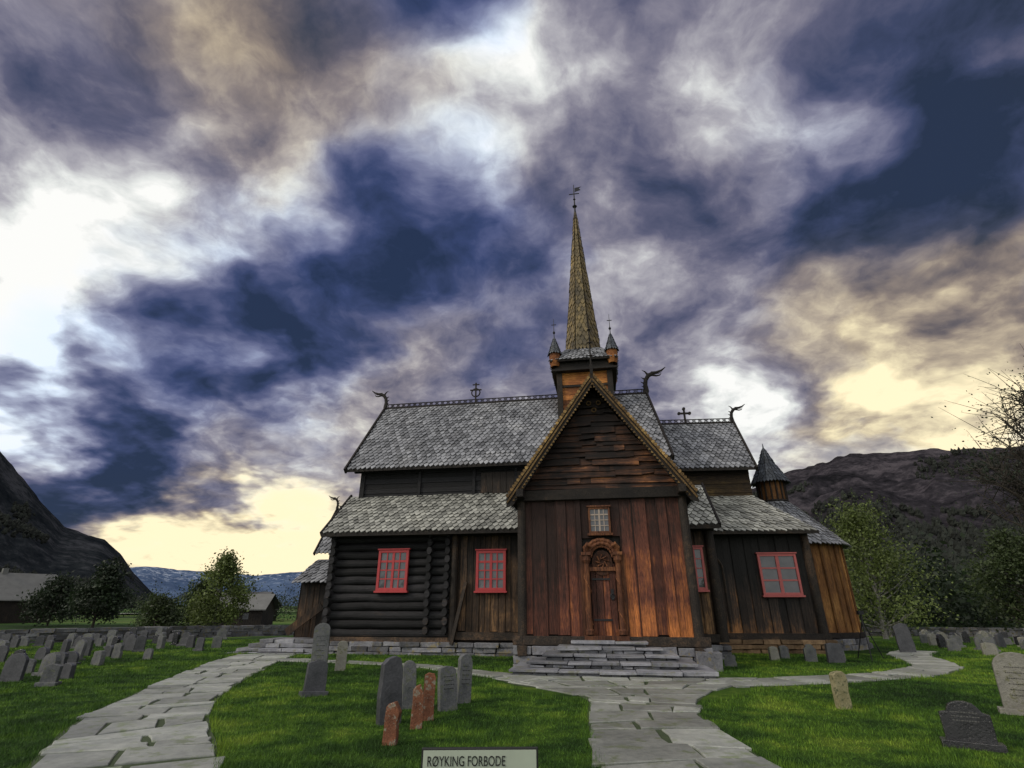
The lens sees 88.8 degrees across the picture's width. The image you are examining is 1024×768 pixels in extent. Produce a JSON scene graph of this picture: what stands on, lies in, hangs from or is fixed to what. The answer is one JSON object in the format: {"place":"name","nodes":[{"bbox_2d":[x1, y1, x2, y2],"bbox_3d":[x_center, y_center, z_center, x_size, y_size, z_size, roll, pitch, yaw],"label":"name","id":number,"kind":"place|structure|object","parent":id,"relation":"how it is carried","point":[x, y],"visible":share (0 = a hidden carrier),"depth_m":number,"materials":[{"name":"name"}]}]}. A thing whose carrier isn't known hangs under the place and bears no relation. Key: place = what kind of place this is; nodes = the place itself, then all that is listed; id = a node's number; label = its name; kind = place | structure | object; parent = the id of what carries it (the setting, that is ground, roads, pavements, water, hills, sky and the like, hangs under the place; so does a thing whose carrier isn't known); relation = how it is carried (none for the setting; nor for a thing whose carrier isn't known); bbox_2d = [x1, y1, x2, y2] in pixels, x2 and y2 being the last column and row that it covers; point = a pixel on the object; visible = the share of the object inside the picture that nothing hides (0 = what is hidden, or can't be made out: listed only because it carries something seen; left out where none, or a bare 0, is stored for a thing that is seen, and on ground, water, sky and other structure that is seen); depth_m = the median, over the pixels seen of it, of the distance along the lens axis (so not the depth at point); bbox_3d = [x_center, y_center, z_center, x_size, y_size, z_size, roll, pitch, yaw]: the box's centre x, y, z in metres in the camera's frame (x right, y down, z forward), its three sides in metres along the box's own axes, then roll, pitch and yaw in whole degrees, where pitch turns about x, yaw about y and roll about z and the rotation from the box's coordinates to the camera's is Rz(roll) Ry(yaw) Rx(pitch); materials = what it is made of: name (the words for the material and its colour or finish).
{"place":"outdoors","nodes":[
{"label":"outdoors","id":0,"kind":"place"},
{"bbox_2d":[0,452,163,608],"bbox_3d":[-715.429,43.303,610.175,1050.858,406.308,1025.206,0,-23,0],"label":"hill","id":1,"kind":"structure","parent":0,"point":[62,549],"depth_m":545.35,"materials":[{"name":"stone"}]},
{"bbox_2d":[0,501,143,608],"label":"hillside woodland","id":2,"kind":"object","parent":1,"relation":"on","point":[19,524],"visible":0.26,"depth_m":464.03,"materials":[{"name":"green plant"}]},
{"bbox_2d":[130,566,301,605],"bbox_3d":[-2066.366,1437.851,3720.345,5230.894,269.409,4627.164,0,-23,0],"label":"mountain","id":3,"kind":"structure","parent":0,"point":[166,577],"depth_m":3156.09,"materials":[{"name":"stone"}]},
{"bbox_2d":[0,606,1023,767],"bbox_3d":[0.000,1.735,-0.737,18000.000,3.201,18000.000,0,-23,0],"label":"ground","id":4,"kind":"structure","parent":0,"point":[122,621],"depth_m":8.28,"materials":[{"name":"green plant"}]},
{"bbox_2d":[0,645,9,661],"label":"gravestone","id":5,"kind":"object","parent":4,"relation":"on","point":[4,650],"visible":0.82,"depth_m":16.07,"materials":[{"name":"stone"}]},
{"bbox_2d":[0,640,9,645],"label":"gravestone","id":6,"kind":"object","parent":4,"relation":"on","point":[5,642],"visible":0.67,"depth_m":17.04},
{"bbox_2d":[1,634,11,646],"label":"gravestone","id":7,"kind":"object","parent":4,"relation":"on","point":[8,637],"visible":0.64,"depth_m":21.07,"materials":[{"name":"stone"}]},
{"bbox_2d":[0,653,28,681],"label":"gravestone","id":8,"kind":"object","parent":4,"relation":"on","point":[15,667],"visible":0.8,"depth_m":12.09,"materials":[{"name":"stone"}]},
{"bbox_2d":[10,635,21,647],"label":"gravestone","id":9,"kind":"object","parent":4,"relation":"on","point":[15,641],"visible":0.81,"depth_m":22.59,"materials":[{"name":"stone"}]},
{"bbox_2d":[11,649,27,654],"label":"gravestone","id":10,"kind":"object","parent":4,"relation":"on","point":[23,651],"visible":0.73,"depth_m":15.36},
{"bbox_2d":[19,638,29,646],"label":"gravestone","id":11,"kind":"object","parent":4,"relation":"on","point":[24,641],"visible":0.59,"depth_m":23.73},
{"bbox_2d":[0,568,57,623],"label":"farmhouse","id":12,"kind":"object","parent":4,"relation":"on","point":[12,585],"visible":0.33,"depth_m":83.72,"materials":[{"name":"grey wood"}]},
{"bbox_2d":[25,659,36,673],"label":"gravestone","id":13,"kind":"object","parent":4,"relation":"on","point":[31,665],"visible":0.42,"depth_m":13.42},
{"bbox_2d":[32,636,45,646],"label":"gravestone","id":14,"kind":"object","parent":4,"relation":"on","point":[40,641],"visible":0.64,"depth_m":23.41,"materials":[{"name":"stone"}]},
{"bbox_2d":[34,647,49,659],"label":"gravestone","id":15,"kind":"object","parent":4,"relation":"on","point":[42,652],"visible":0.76,"depth_m":16.84,"materials":[{"name":"stone"}]},
{"bbox_2d":[31,653,61,675],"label":"gravestone","id":16,"kind":"object","parent":4,"relation":"on","point":[51,658],"visible":0.56,"depth_m":13.11,"materials":[{"name":"stone"}]},
{"bbox_2d":[34,663,62,686],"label":"gravestone","id":17,"kind":"object","parent":4,"relation":"on","point":[51,674],"visible":0.62,"depth_m":11.40,"materials":[{"name":"stone"}]},
{"bbox_2d":[15,570,82,625],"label":"deciduous tree","id":18,"kind":"object","parent":4,"relation":"on","point":[45,596],"visible":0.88,"depth_m":71.20,"materials":[{"name":"green plant"}]},
{"bbox_2d":[44,640,54,649],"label":"gravestone","id":19,"kind":"object","parent":4,"relation":"on","point":[49,644],"visible":0.63,"depth_m":20.66,"materials":[{"name":"stone"}]},
{"bbox_2d":[54,652,68,664],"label":"gravestone","id":20,"kind":"object","parent":4,"relation":"on","point":[65,655],"visible":0.3,"depth_m":14.47,"materials":[{"name":"stone"}]},
{"bbox_2d":[60,639,71,651],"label":"gravestone","id":21,"kind":"object","parent":4,"relation":"on","point":[66,645],"visible":0.69,"depth_m":18.86,"materials":[{"name":"stone"}]},
{"bbox_2d":[60,663,76,678],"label":"gravestone","id":22,"kind":"object","parent":4,"relation":"on","point":[68,670],"visible":0.65,"depth_m":12.50,"materials":[{"name":"stone"}]},
{"bbox_2d":[67,634,76,646],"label":"gravestone","id":23,"kind":"object","parent":4,"relation":"on","point":[72,637],"visible":0.44,"depth_m":22.71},
{"bbox_2d":[66,651,80,664],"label":"gravestone","id":24,"kind":"object","parent":4,"relation":"on","point":[74,656],"visible":0.43,"depth_m":15.44,"materials":[{"name":"stone"}]},
{"bbox_2d":[70,636,82,648],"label":"gravestone","id":25,"kind":"object","parent":4,"relation":"on","point":[76,640],"visible":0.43,"depth_m":21.27,"materials":[{"name":"stone"}]},
{"bbox_2d":[74,639,87,660],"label":"gravestone","id":26,"kind":"object","parent":4,"relation":"on","point":[81,646],"visible":0.54,"depth_m":16.67,"materials":[{"name":"stone"}]},
{"bbox_2d":[79,637,94,655],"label":"gravestone","id":27,"kind":"object","parent":4,"relation":"on","point":[90,640],"visible":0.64,"depth_m":18.09,"materials":[{"name":"stone"}]},
{"bbox_2d":[90,650,106,665],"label":"gravestone","id":28,"kind":"object","parent":4,"relation":"on","point":[98,658],"visible":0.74,"depth_m":15.30,"materials":[{"name":"stone"}]},
{"bbox_2d":[55,555,142,627],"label":"deciduous tree","id":29,"kind":"object","parent":4,"relation":"on","point":[106,592],"visible":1,"depth_m":64.29,"materials":[{"name":"green plant"}]},
{"bbox_2d":[95,638,103,646],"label":"gravestone","id":30,"kind":"object","parent":4,"relation":"on","point":[99,641],"visible":0.8,"depth_m":22.63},
{"bbox_2d":[104,645,113,656],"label":"gravestone","id":31,"kind":"object","parent":4,"relation":"on","point":[109,649],"visible":0.56,"depth_m":17.88,"materials":[{"name":"stone"}]},
{"bbox_2d":[103,635,114,648],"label":"gravestone","id":32,"kind":"object","parent":4,"relation":"on","point":[109,640],"visible":0.35,"depth_m":21.48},
{"bbox_2d":[107,630,117,637],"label":"gravestone","id":33,"kind":"object","parent":4,"relation":"on","point":[112,632],"visible":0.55,"depth_m":28.08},
{"bbox_2d":[111,636,120,644],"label":"gravestone","id":34,"kind":"object","parent":4,"relation":"on","point":[116,639],"visible":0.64,"depth_m":19.11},
{"bbox_2d":[111,643,124,658],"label":"gravestone","id":35,"kind":"object","parent":4,"relation":"on","point":[117,652],"visible":0.79,"depth_m":17.34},
{"bbox_2d":[123,632,132,643],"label":"gravestone","id":36,"kind":"object","parent":4,"relation":"on","point":[127,634],"visible":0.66,"depth_m":23.30,"materials":[{"name":"stone"}]},
{"bbox_2d":[123,634,136,650],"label":"gravestone","id":37,"kind":"object","parent":4,"relation":"on","point":[130,641],"visible":0.73,"depth_m":20.29,"materials":[{"name":"stone"}]},
{"bbox_2d":[131,635,146,651],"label":"gravestone","id":38,"kind":"object","parent":4,"relation":"on","point":[140,643],"visible":0.63,"depth_m":19.76,"materials":[{"name":"stone"}]},
{"bbox_2d":[140,630,148,637],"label":"gravestone","id":39,"kind":"object","parent":4,"relation":"on","point":[145,632],"visible":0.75,"depth_m":27.60,"materials":[{"name":"stone"}]},
{"bbox_2d":[0,625,293,642],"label":"stone wall","id":40,"kind":"structure","parent":4,"relation":"on","point":[61,634],"depth_m":37.06,"materials":[{"name":"stone"}]},
{"bbox_2d":[142,648,153,659],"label":"gravestone","id":41,"kind":"object","parent":4,"relation":"on","point":[148,653],"visible":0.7,"depth_m":17.02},
{"bbox_2d":[151,634,159,643],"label":"gravestone","id":42,"kind":"object","parent":4,"relation":"on","point":[155,640],"visible":0.41,"depth_m":24.47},
{"bbox_2d":[128,589,193,636],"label":"bush","id":43,"kind":"object","parent":4,"relation":"on","point":[158,608],"visible":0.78,"depth_m":41.08,"materials":[{"name":"green plant"}]},
{"bbox_2d":[156,632,166,648],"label":"gravestone","id":44,"kind":"object","parent":4,"relation":"on","point":[161,641],"visible":0.83,"depth_m":21.21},
{"bbox_2d":[166,627,172,639],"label":"gravestone","id":45,"kind":"object","parent":4,"relation":"on","point":[169,631],"visible":0.47,"depth_m":28.29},
{"bbox_2d":[50,571,299,621],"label":"distant trees","id":46,"kind":"object","parent":4,"relation":"on","point":[255,590],"visible":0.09,"depth_m":104.48,"materials":[{"name":"green plant"}]},
{"bbox_2d":[170,633,179,644],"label":"gravestone","id":47,"kind":"object","parent":4,"relation":"on","point":[175,638],"visible":0.66,"depth_m":23.17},
{"bbox_2d":[176,638,187,645],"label":"gravestone","id":48,"kind":"object","parent":4,"relation":"on","point":[183,642],"visible":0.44,"depth_m":22.55,"materials":[{"name":"stone"}]},
{"bbox_2d":[186,635,196,647],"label":"gravestone","id":49,"kind":"object","parent":4,"relation":"on","point":[191,641],"visible":0.75,"depth_m":21.74,"materials":[{"name":"stone"}]},
{"bbox_2d":[173,577,221,629],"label":"birch tree","id":50,"kind":"object","parent":4,"relation":"on","point":[200,586],"visible":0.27,"depth_m":47.38,"materials":[{"name":"green plant"}]},
{"bbox_2d":[192,637,204,650],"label":"gravestone","id":51,"kind":"object","parent":4,"relation":"on","point":[200,643],"visible":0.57,"depth_m":20.19,"materials":[{"name":"stone"}]},
{"bbox_2d":[211,636,222,647],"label":"gravestone","id":52,"kind":"object","parent":4,"relation":"on","point":[217,642],"visible":0.68,"depth_m":21.51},
{"bbox_2d":[178,546,261,625],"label":"birch tree","id":53,"kind":"object","parent":4,"relation":"on","point":[227,568],"visible":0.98,"depth_m":45.80,"materials":[{"name":"green plant"}]},
{"bbox_2d":[217,627,227,638],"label":"gravestone","id":54,"kind":"object","parent":4,"relation":"on","point":[222,632],"visible":0.65,"depth_m":28.88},
{"bbox_2d":[205,594,278,625],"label":"log barn","id":55,"kind":"structure","parent":4,"relation":"on","point":[261,612],"depth_m":69.95,"materials":[{"name":"grey wood"}]},
{"bbox_2d":[247,592,281,620],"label":"timber barn","id":56,"kind":"structure","parent":4,"relation":"on","point":[280,605],"depth_m":92.36,"materials":[{"name":"grey wood"}]},
{"bbox_2d":[298,660,328,696],"bbox_3d":[-3.860,5.833,10.258,0.496,0.720,0.352,15,-31,-25],"label":"gravestone","id":57,"kind":"object","parent":4,"relation":"on","point":[315,681],"visible":0.66,"depth_m":10.21,"materials":[{"name":"stone"}]},
{"bbox_2d":[311,623,330,662],"bbox_3d":[-4.815,6.723,13.123,0.396,1.319,0.123,3,-24,-11],"label":"gravestone","id":58,"kind":"object","parent":4,"relation":"on","point":[321,641],"visible":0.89,"depth_m":13.15,"materials":[{"name":"stone"}]},
{"bbox_2d":[334,641,347,670],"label":"gravestone","id":59,"kind":"object","parent":4,"relation":"on","point":[341,656],"visible":0.79,"depth_m":14.11,"materials":[{"name":"stone"}]},
{"bbox_2d":[376,656,402,725],"bbox_3d":[-1.839,4.660,7.861,0.344,1.005,0.160,12,-28,-29],"label":"gravestone","id":60,"kind":"object","parent":4,"relation":"on","point":[390,683],"visible":0.73,"depth_m":7.84,"materials":[{"name":"stone"}]},
{"bbox_2d":[382,701,401,745],"bbox_3d":[-1.522,4.359,6.615,0.192,0.584,0.120,-1,-24,6],"label":"gravestone","id":61,"kind":"object","parent":4,"relation":"on","point":[391,722],"visible":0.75,"depth_m":6.59,"materials":[{"name":"stone"}]},
{"bbox_2d":[402,660,415,709],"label":"gravestone","id":62,"kind":"object","parent":4,"relation":"on","point":[409,678],"visible":0.64,"depth_m":8.94,"materials":[{"name":"stone"}]},
{"bbox_2d":[410,684,424,728],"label":"gravestone","id":63,"kind":"object","parent":4,"relation":"on","point":[416,721],"visible":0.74,"depth_m":7.47,"materials":[{"name":"stone"}]},
{"bbox_2d":[423,673,435,720],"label":"gravestone","id":64,"kind":"object","parent":4,"relation":"on","point":[429,693],"visible":0.64,"depth_m":8.04,"materials":[{"name":"stone"}]},
{"bbox_2d":[437,666,456,711],"bbox_3d":[-1.087,5.179,8.792,0.314,0.778,0.123,11,-30,-27],"label":"gravestone","id":65,"kind":"object","parent":4,"relation":"on","point":[447,688],"visible":0.91,"depth_m":8.76,"materials":[{"name":"stone"}]},
{"bbox_2d":[457,654,472,703],"bbox_3d":[-0.874,5.412,9.503,0.260,0.903,0.142,13,-28,-22],"label":"gravestone","id":66,"kind":"object","parent":4,"relation":"on","point":[464,674],"visible":0.92,"depth_m":9.47,"materials":[{"name":"stone"}]},
{"bbox_2d":[421,747,537,767],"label":"no smoking sign","id":67,"kind":"object","parent":4,"relation":"on","point":[479,757],"visible":1,"depth_m":2.68,"materials":[{"name":"metal"}]},
{"bbox_2d":[26,650,963,767],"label":"flagstone path","id":68,"kind":"structure","parent":4,"relation":"on","point":[646,722],"depth_m":7.88,"materials":[{"name":"stone"}]},
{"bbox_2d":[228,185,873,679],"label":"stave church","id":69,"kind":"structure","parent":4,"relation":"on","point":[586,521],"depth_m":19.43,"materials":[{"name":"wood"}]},
{"bbox_2d":[373,548,410,592],"bbox_3d":[-4.498,7.023,19.693,1.300,1.570,0.150,-4,-23,9],"label":"log wall window","id":70,"kind":"structure","parent":69,"relation":"in","point":[393,563],"depth_m":19.68,"materials":[{"name":"red paint"}]},
{"bbox_2d":[474,549,507,592],"bbox_3d":[-0.774,6.852,19.187,1.220,1.520,0.150,-4,-23,9],"label":"aisle window","id":71,"kind":"structure","parent":69,"relation":"in","point":[490,563],"depth_m":19.18,"materials":[{"name":"red paint"}]},
{"bbox_2d":[586,505,612,535],"bbox_3d":[2.679,4.184,16.024,0.760,0.900,0.150,-4,-23,9],"label":"porch window","id":72,"kind":"structure","parent":69,"relation":"in","point":[598,515],"depth_m":16.02,"materials":[{"name":"beige paint"}]},
{"bbox_2d":[590,564,618,635],"bbox_3d":[2.695,6.275,15.233,0.708,1.949,0.071,-4,-23,9],"label":"door leaf","id":73,"kind":"structure","parent":69,"relation":"in","point":[602,597],"depth_m":15.15,"materials":[{"name":"wood"}]},
{"bbox_2d":[692,545,709,591],"bbox_3d":[6.355,6.386,18.089,0.720,1.520,0.150,-4,-23,9],"label":"side window","id":74,"kind":"structure","parent":69,"relation":"in","point":[697,549],"depth_m":18.06,"materials":[{"name":"glass"}]},
{"bbox_2d":[755,552,805,596],"bbox_3d":[10.290,7.322,20.090,1.550,1.620,0.150,-2,-23,5],"label":"choir window","id":75,"kind":"structure","parent":69,"relation":"in","point":[779,574],"depth_m":20.09,"materials":[{"name":"glass"}]},
{"bbox_2d":[724,655,736,666],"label":"gravestone","id":76,"kind":"object","parent":4,"relation":"on","point":[729,660],"visible":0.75,"depth_m":15.03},
{"bbox_2d":[768,646,779,659],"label":"gravestone","id":77,"kind":"object","parent":4,"relation":"on","point":[773,653],"visible":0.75,"depth_m":16.72,"materials":[{"name":"stone"}]},
{"bbox_2d":[778,645,789,658],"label":"gravestone","id":78,"kind":"object","parent":4,"relation":"on","point":[783,651],"visible":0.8,"depth_m":17.26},
{"bbox_2d":[803,644,817,661],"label":"gravestone","id":79,"kind":"object","parent":4,"relation":"on","point":[809,653],"visible":0.86,"depth_m":16.27,"materials":[{"name":"stone"}]},
{"bbox_2d":[824,643,845,662],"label":"gravestone","id":80,"kind":"object","parent":4,"relation":"on","point":[834,653],"visible":0.71,"depth_m":16.00,"materials":[{"name":"stone"}]},
{"bbox_2d":[829,671,852,708],"bbox_3d":[5.629,5.291,8.930,0.241,0.679,0.140,4,-25,-5],"label":"gravestone","id":81,"kind":"object","parent":4,"relation":"on","point":[839,687],"visible":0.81,"depth_m":8.91,"materials":[{"name":"stone"}]},
{"bbox_2d":[856,611,883,660],"bbox_3d":[11.704,8.231,17.145,0.663,1.456,0.759,0,-23,0],"label":"camera tripod","id":82,"kind":"object","parent":4,"relation":"on","point":[860,613],"visible":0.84,"depth_m":17.21,"materials":[{"name":"metal"}]},
{"bbox_2d":[815,491,958,638],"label":"birch tree","id":83,"kind":"object","parent":4,"relation":"on","point":[857,527],"visible":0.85,"depth_m":41.37,"materials":[{"name":"green plant"}]},
{"bbox_2d":[852,562,925,636],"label":"birch tree","id":84,"kind":"object","parent":4,"relation":"on","point":[886,621],"visible":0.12,"depth_m":47.30,"materials":[{"name":"green plant"}]},
{"bbox_2d":[892,623,916,651],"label":"gravestone","id":85,"kind":"object","parent":4,"relation":"on","point":[904,639],"visible":0.77,"depth_m":19.42,"materials":[{"name":"stone"}]},
{"bbox_2d":[919,634,927,643],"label":"gravestone","id":86,"kind":"object","parent":4,"relation":"on","point":[923,638],"visible":0.59,"depth_m":25.61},
{"bbox_2d":[927,633,936,645],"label":"gravestone","id":87,"kind":"object","parent":4,"relation":"on","point":[931,638],"visible":0.64,"depth_m":23.49,"materials":[{"name":"stone"}]},
{"bbox_2d":[847,528,1023,627],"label":"distant trees","id":88,"kind":"object","parent":4,"relation":"on","point":[956,604],"visible":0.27,"depth_m":66.02,"materials":[{"name":"green plant"}]},
{"bbox_2d":[936,634,945,647],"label":"gravestone","id":89,"kind":"object","parent":4,"relation":"on","point":[940,640],"visible":0.84,"depth_m":21.81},
{"bbox_2d":[862,627,1023,636],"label":"stone wall","id":90,"kind":"structure","parent":4,"relation":"on","point":[971,631],"depth_m":48.36,"materials":[{"name":"stone"}]},
{"bbox_2d":[945,638,961,650],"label":"gravestone","id":91,"kind":"object","parent":4,"relation":"on","point":[952,644],"visible":0.72,"depth_m":20.21,"materials":[{"name":"stone"}]},
{"bbox_2d":[947,635,966,647],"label":"gravestone","id":92,"kind":"object","parent":4,"relation":"on","point":[958,638],"visible":0.49,"depth_m":22.16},
{"bbox_2d":[961,631,970,642],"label":"gravestone","id":93,"kind":"object","parent":4,"relation":"on","point":[965,636],"visible":0.79,"depth_m":29.72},
{"bbox_2d":[938,700,1008,752],"bbox_3d":[5.654,4.284,6.477,0.620,0.615,0.264,-13,-29,29],"label":"gravestone","id":94,"kind":"object","parent":4,"relation":"on","point":[967,725],"visible":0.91,"depth_m":6.44,"materials":[{"name":"stone"}]},
{"bbox_2d":[929,344,1023,533],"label":"sparse birch tree","id":95,"kind":"object","parent":4,"relation":"on","point":[1016,486],"visible":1,"depth_m":33.01,"materials":[{"name":"brown plant"}]},
{"bbox_2d":[973,634,983,650],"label":"gravestone","id":96,"kind":"object","parent":4,"relation":"on","point":[977,639],"visible":0.51,"depth_m":20.59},
{"bbox_2d":[945,516,1023,633],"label":"deciduous tree","id":97,"kind":"object","parent":4,"relation":"on","point":[1009,553],"visible":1,"depth_m":42.85,"materials":[{"name":"green plant"}]},
{"bbox_2d":[980,642,998,655],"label":"gravestone","id":98,"kind":"object","parent":4,"relation":"on","point":[988,648],"visible":0.64,"depth_m":18.37,"materials":[{"name":"stone"}]},
{"bbox_2d":[981,637,1000,652],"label":"gravestone","id":99,"kind":"object","parent":4,"relation":"on","point":[988,639],"visible":0.38,"depth_m":19.70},
{"bbox_2d":[994,634,1006,647],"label":"gravestone","id":100,"kind":"object","parent":4,"relation":"on","point":[999,639],"visible":0.71,"depth_m":22.70,"materials":[{"name":"stone"}]},
{"bbox_2d":[992,652,1023,715],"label":"gravestone","id":101,"kind":"object","parent":4,"relation":"on","point":[1008,669],"visible":0.98,"depth_m":8.51,"materials":[{"name":"stone"}]},
{"bbox_2d":[1004,638,1012,644],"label":"gravestone","id":102,"kind":"object","parent":4,"relation":"on","point":[1008,641],"visible":0.42,"depth_m":26.52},
{"bbox_2d":[0,0,1023,575],"label":"sky","id":103,"kind":"structure","parent":0,"point":[227,226],"materials":[{"name":"blue"}]},
{"bbox_2d":[752,446,1023,618],"bbox_3d":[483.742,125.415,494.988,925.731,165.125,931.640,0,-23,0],"label":"hill","id":104,"kind":"structure","parent":0,"point":[894,479],"depth_m":432.57,"materials":[{"name":"stone"}]},
{"bbox_2d":[753,447,1023,605],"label":"hillside woodland","id":105,"kind":"object","parent":104,"relation":"on","point":[954,539],"visible":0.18,"depth_m":261.93,"materials":[{"name":"green plant"}]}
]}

